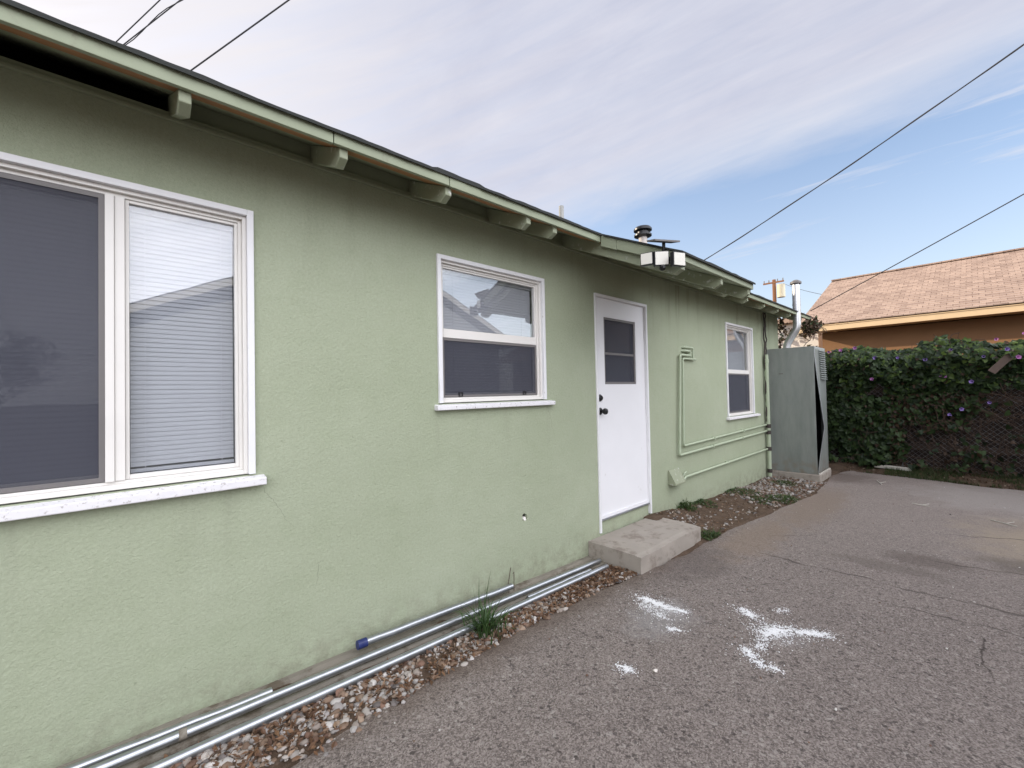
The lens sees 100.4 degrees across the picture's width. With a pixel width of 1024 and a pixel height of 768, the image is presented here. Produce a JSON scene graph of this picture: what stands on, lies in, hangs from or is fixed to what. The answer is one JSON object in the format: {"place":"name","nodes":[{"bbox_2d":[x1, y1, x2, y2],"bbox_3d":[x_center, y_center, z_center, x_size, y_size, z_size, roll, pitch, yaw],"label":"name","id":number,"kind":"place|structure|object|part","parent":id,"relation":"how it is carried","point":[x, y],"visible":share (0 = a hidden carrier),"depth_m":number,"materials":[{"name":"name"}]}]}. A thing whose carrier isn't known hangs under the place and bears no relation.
{"place":"outdoors","nodes":[
{"label":"outdoors","id":0,"kind":"place"},
{"bbox_2d":[116,0,160,41],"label":"overhead wire","id":1,"kind":"object","parent":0,"point":[140,18],"visible":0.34,"depth_m":5.06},
{"bbox_2d":[124,0,182,44],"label":"overhead wire","id":2,"kind":"object","parent":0,"point":[151,22],"visible":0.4,"depth_m":5.12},
{"bbox_2d":[191,0,289,70],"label":"overhead wire","id":3,"kind":"object","parent":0,"point":[239,35],"visible":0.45,"depth_m":5.52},
{"bbox_2d":[163,473,844,767],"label":"dirt","id":4,"kind":"structure","parent":0,"point":[717,517],"depth_m":4.33,"materials":[{"name":"soil"}]},
{"bbox_2d":[63,687,272,767],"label":"metal conduit","id":5,"kind":"object","parent":4,"relation":"on","point":[103,756],"visible":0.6,"depth_m":1.71,"materials":[{"name":"silver metal"}]},
{"bbox_2d":[87,558,601,767],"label":"metal conduit","id":6,"kind":"object","parent":4,"relation":"on","point":[179,735],"visible":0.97,"depth_m":1.98,"materials":[{"name":"silver metal"}]},
{"bbox_2d":[143,564,608,767],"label":"metal conduit","id":7,"kind":"object","parent":4,"relation":"on","point":[224,737],"visible":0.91,"depth_m":1.98,"materials":[{"name":"silver metal"}]},
{"bbox_2d":[153,563,637,767],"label":"fallen leaves","id":8,"kind":"object","parent":4,"relation":"on","point":[256,754],"visible":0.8,"depth_m":2.05,"materials":[{"name":"brown plant"}]},
{"bbox_2d":[170,568,638,767],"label":"gravel","id":9,"kind":"structure","parent":4,"relation":"on","point":[337,703],"depth_m":1.92,"materials":[{"name":"grey gravel"}]},
{"bbox_2d":[453,572,519,644],"bbox_3d":[-0.127,1.307,2.493,0.418,0.324,0.532,0,-2,-42],"label":"grass tuft","id":10,"kind":"object","parent":9,"relation":"on","point":[484,619],"visible":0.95,"depth_m":2.54,"materials":[{"name":"green plant"}]},
{"bbox_2d":[527,569,590,597],"bbox_3d":[0.366,1.473,3.163,0.701,0.043,0.028,0,-2,-42],"label":"metal conduit","id":11,"kind":"object","parent":4,"relation":"on","point":[558,583],"visible":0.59,"depth_m":3.14,"materials":[{"name":"silver metal"}]},
{"bbox_2d":[588,518,700,574],"bbox_3d":[1.237,1.460,3.889,1.075,0.202,0.514,0,-2,-42],"label":"concrete step","id":12,"kind":"object","parent":4,"relation":"on","point":[643,546],"visible":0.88,"depth_m":3.69,"materials":[{"name":"grey concrete"}]},
{"bbox_2d":[676,498,698,513],"bbox_3d":[1.948,1.362,4.804,0.331,0.149,0.403,-1,-1,-5],"label":"weed","id":13,"kind":"object","parent":4,"relation":"on","point":[684,505],"visible":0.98,"depth_m":4.79,"materials":[{"name":"green plant"}]},
{"bbox_2d":[693,498,717,508],"bbox_3d":[2.301,1.416,5.079,0.326,0.087,0.389,0,-2,-42],"label":"weed","id":14,"kind":"object","parent":4,"relation":"on","point":[700,501],"visible":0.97,"depth_m":5.08,"materials":[{"name":"green plant"}]},
{"bbox_2d":[701,527,724,540],"bbox_3d":[1.946,1.485,4.141,0.377,0.138,0.280,0,-1,-34],"label":"weed","id":15,"kind":"object","parent":4,"relation":"on","point":[711,533],"visible":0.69,"depth_m":4.14,"materials":[{"name":"green plant"}]},
{"bbox_2d":[656,476,823,537],"bbox_3d":[3.084,1.423,5.411,3.686,0.193,0.777,0,-2,-42],"label":"gravel patch","id":16,"kind":"object","parent":4,"relation":"on","point":[761,487],"visible":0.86,"depth_m":5.88,"materials":[{"name":"grey gravel"}]},
{"bbox_2d":[725,487,765,496],"bbox_3d":[3.080,1.447,5.757,0.565,0.097,0.528,-2,-1,21],"label":"weed","id":17,"kind":"object","parent":4,"relation":"on","point":[739,490],"visible":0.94,"depth_m":5.68,"materials":[{"name":"green plant"}]},
{"bbox_2d":[660,476,831,533],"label":"leaf litter","id":18,"kind":"object","parent":4,"relation":"on","point":[741,504],"visible":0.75,"depth_m":5.10,"materials":[{"name":"brown plant"}]},
{"bbox_2d":[748,495,775,504],"bbox_3d":[3.148,1.463,5.375,0.323,0.070,0.329,-1,-1,-8],"label":"weed","id":19,"kind":"object","parent":4,"relation":"on","point":[758,498],"visible":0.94,"depth_m":5.38,"materials":[{"name":"green plant"}]},
{"bbox_2d":[752,492,801,504],"bbox_3d":[3.437,1.485,5.386,0.631,0.132,0.705,-1,-1,-17],"label":"weed","id":20,"kind":"object","parent":4,"relation":"on","point":[785,497],"visible":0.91,"depth_m":5.46,"materials":[{"name":"green plant"}]},
{"bbox_2d":[770,479,798,485],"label":"weed","id":21,"kind":"object","parent":4,"relation":"on","point":[786,482],"visible":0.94,"depth_m":6.29,"materials":[{"name":"green plant"}]},
{"bbox_2d":[767,280,830,481],"bbox_3d":[4.653,-0.061,6.906,0.715,3.200,0.748,0,-2,-42],"label":"utility cabinet","id":22,"kind":"object","parent":4,"relation":"on","point":[798,410],"visible":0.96,"depth_m":6.71,"materials":[{"name":"metal"}]},
{"bbox_3d":[4.876,0.391,6.650,0.659,1.931,0.095,0,-2,-42],"label":"side door","id":23,"kind":"part","parent":22,"relation":"part of","materials":[{"name":"metal"}]},
{"bbox_2d":[13,0,1023,318],"label":"sky","id":24,"kind":"structure","parent":0,"point":[695,122],"materials":[{"name":"blue"}]},
{"bbox_2d":[291,471,1023,767],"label":"driveway","id":25,"kind":"structure","parent":0,"point":[910,692],"depth_m":2.22,"materials":[{"name":"grey asphalt"}]},
{"bbox_2d":[611,659,641,676],"bbox_3d":[0.566,1.449,2.174,0.193,0.008,0.165,-1,-1,14],"label":"white powder","id":26,"kind":"object","parent":25,"relation":"on","point":[628,668],"visible":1,"depth_m":2.17,"materials":[{"name":"stone"}]},
{"bbox_2d":[618,590,694,631],"bbox_3d":[0.940,1.469,2.814,0.542,0.014,0.554,-2,-1,28],"label":"white powder","id":27,"kind":"object","parent":25,"relation":"on","point":[657,603],"visible":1,"depth_m":2.81,"materials":[{"name":"stone"}]},
{"bbox_2d":[666,623,685,636],"bbox_3d":[0.954,1.460,2.542,0.143,0.008,0.163,0,-2,-42],"label":"white powder","id":28,"kind":"object","parent":25,"relation":"on","point":[672,629],"visible":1,"depth_m":2.53,"materials":[{"name":"stone"}]},
{"bbox_2d":[725,600,772,627],"bbox_3d":[1.499,1.467,2.728,0.237,0.009,0.313,-1,-1,-20],"label":"white powder","id":29,"kind":"object","parent":25,"relation":"on","point":[747,613],"visible":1,"depth_m":2.74,"materials":[{"name":"stone"}]},
{"bbox_2d":[772,607,788,614],"bbox_3d":[1.751,1.464,2.764,0.138,0.006,0.110,-1,-1,-12],"label":"white powder","id":30,"kind":"object","parent":25,"relation":"on","point":[778,609],"visible":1,"depth_m":2.76,"materials":[{"name":"stone"}]},
{"bbox_2d":[720,617,845,681],"bbox_3d":[1.493,1.458,2.460,0.770,0.023,0.514,0,-1,-32],"label":"white powder","id":31,"kind":"object","parent":25,"relation":"on","point":[774,630],"visible":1,"depth_m":2.47,"materials":[{"name":"chalk powder"}]},
{"bbox_2d":[990,519,1016,526],"bbox_3d":[5.085,1.419,4.377,0.111,0.018,0.228,-1,-1,-3],"label":"twig","id":32,"kind":"object","parent":25,"relation":"on","point":[1005,523],"visible":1,"depth_m":4.36,"materials":[{"name":"white wood"}]},
{"bbox_2d":[376,478,1020,762],"bbox_3d":[2.797,1.409,3.142,8.758,0.098,2.669,0,-2,-42],"label":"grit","id":33,"kind":"object","parent":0,"point":[835,709],"visible":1,"depth_m":2.39,"materials":[{"name":"stone"}]},
{"bbox_2d":[704,44,1023,259],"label":"overhead wire","id":34,"kind":"object","parent":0,"point":[1015,50],"visible":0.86,"depth_m":6.66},
{"bbox_2d":[799,247,1023,462],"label":"orange house","id":35,"kind":"structure","parent":0,"point":[981,296],"depth_m":9.06,"materials":[{"name":"paint"}]},
{"bbox_2d":[810,194,1023,310],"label":"overhead wire","id":36,"kind":"object","parent":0,"point":[923,249],"visible":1,"depth_m":6.31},
{"bbox_2d":[829,460,1023,490],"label":"dirt bank","id":37,"kind":"structure","parent":0,"point":[836,467],"depth_m":6.69,"materials":[{"name":"soil"}]},
{"bbox_2d":[829,360,1023,473],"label":"board fence","id":38,"kind":"object","parent":37,"relation":"on","point":[993,449],"visible":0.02,"depth_m":6.73,"materials":[{"name":"brown wood"}]},
{"bbox_2d":[831,348,1023,473],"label":"chain link fence","id":39,"kind":"object","parent":37,"relation":"on","point":[902,465],"visible":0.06,"depth_m":6.47,"materials":[{"name":"metal"}]},
{"bbox_2d":[825,332,1023,480],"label":"morning glory vine","id":40,"kind":"object","parent":39,"relation":"attached to","point":[923,378],"visible":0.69,"depth_m":6.82,"materials":[{"name":"green plant"}]},
{"bbox_2d":[988,351,1013,373],"bbox_3d":[7.004,-0.310,6.092,0.303,0.327,0.031,-2,-1,32],"label":"plank","id":41,"kind":"object","parent":40,"relation":"in","point":[1003,361],"visible":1,"depth_m":6.09,"materials":[{"name":"brown wood"}]},
{"bbox_2d":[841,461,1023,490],"bbox_3d":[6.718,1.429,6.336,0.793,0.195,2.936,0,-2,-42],"label":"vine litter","id":42,"kind":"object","parent":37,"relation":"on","point":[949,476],"visible":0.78,"depth_m":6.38,"materials":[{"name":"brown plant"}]},
{"bbox_2d":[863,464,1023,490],"bbox_3d":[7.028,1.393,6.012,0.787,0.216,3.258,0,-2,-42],"label":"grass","id":43,"kind":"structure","parent":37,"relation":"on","point":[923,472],"depth_m":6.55,"materials":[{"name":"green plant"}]},
{"bbox_2d":[874,465,909,470],"bbox_3d":[6.305,1.384,7.067,0.070,0.050,0.460,-4,3,-44],"label":"timber offcut","id":44,"kind":"object","parent":43,"relation":"on","point":[895,467],"visible":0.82,"depth_m":7.03,"materials":[{"name":"white wood"}]},
{"label":"ground","id":45,"kind":"structure","parent":0,"visible":0},
{"bbox_2d":[0,0,811,767],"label":"green house","id":46,"kind":"structure","parent":45,"relation":"on","point":[286,396],"depth_m":2.09,"materials":[{"name":"paint"}]},
{"bbox_2d":[0,151,266,521],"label":"window","id":47,"kind":"structure","parent":46,"relation":"in","point":[72,387],"depth_m":1.73,"materials":[{"name":"white paint"}]},
{"bbox_2d":[356,583,513,649],"bbox_3d":[-0.412,1.408,2.642,1.113,0.086,0.046,0,-2,-42],"label":"metal conduit","id":48,"kind":"object","parent":46,"relation":"on","point":[362,643],"visible":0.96,"depth_m":2.54,"materials":[{"name":"silver metal"}]},
{"bbox_2d":[434,253,555,410],"bbox_3d":[-0.117,-0.335,3.120,1.104,1.011,0.150,0,-2,-42],"label":"window","id":49,"kind":"structure","parent":46,"relation":"in","point":[486,346],"depth_m":3.10,"materials":[{"name":"white paint"}]},
{"bbox_2d":[597,297,648,518],"bbox_3d":[1.099,0.214,4.154,0.843,2.034,0.118,0,-2,-42],"label":"door","id":50,"kind":"structure","parent":46,"relation":"in","point":[620,326],"depth_m":4.16,"materials":[{"name":"paint"}]},
{"bbox_2d":[640,239,684,270],"bbox_3d":[0.993,-0.872,2.843,0.246,0.250,0.224,-1,-1,-6],"label":"floodlight","id":51,"kind":"object","parent":46,"relation":"attached to","point":[662,259],"visible":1,"depth_m":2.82,"materials":[{"name":"white plastic"}]},
{"bbox_2d":[725,322,760,419],"bbox_3d":[3.340,-0.180,6.267,1.215,1.347,0.153,0,-2,-42],"label":"window","id":52,"kind":"structure","parent":46,"relation":"in","point":[739,381],"depth_m":6.33,"materials":[{"name":"white paint"}]},
{"bbox_2d":[778,315,826,348],"bbox_3d":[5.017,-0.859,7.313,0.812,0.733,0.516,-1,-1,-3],"label":"dry vine","id":53,"kind":"object","parent":46,"relation":"hanging from","point":[813,326],"visible":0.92,"depth_m":7.34,"materials":[{"name":"brown plant"}]},
{"bbox_2d":[763,278,785,301],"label":"utility pole","id":54,"kind":"object","parent":45,"relation":"on","point":[780,290],"visible":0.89,"depth_m":49.61,"materials":[{"name":"brown wood"}]},
{"bbox_2d":[777,318,826,348],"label":"white outbuilding","id":55,"kind":"structure","parent":45,"relation":"on","point":[799,341],"depth_m":13.63,"materials":[{"name":"paint"}]}
]}

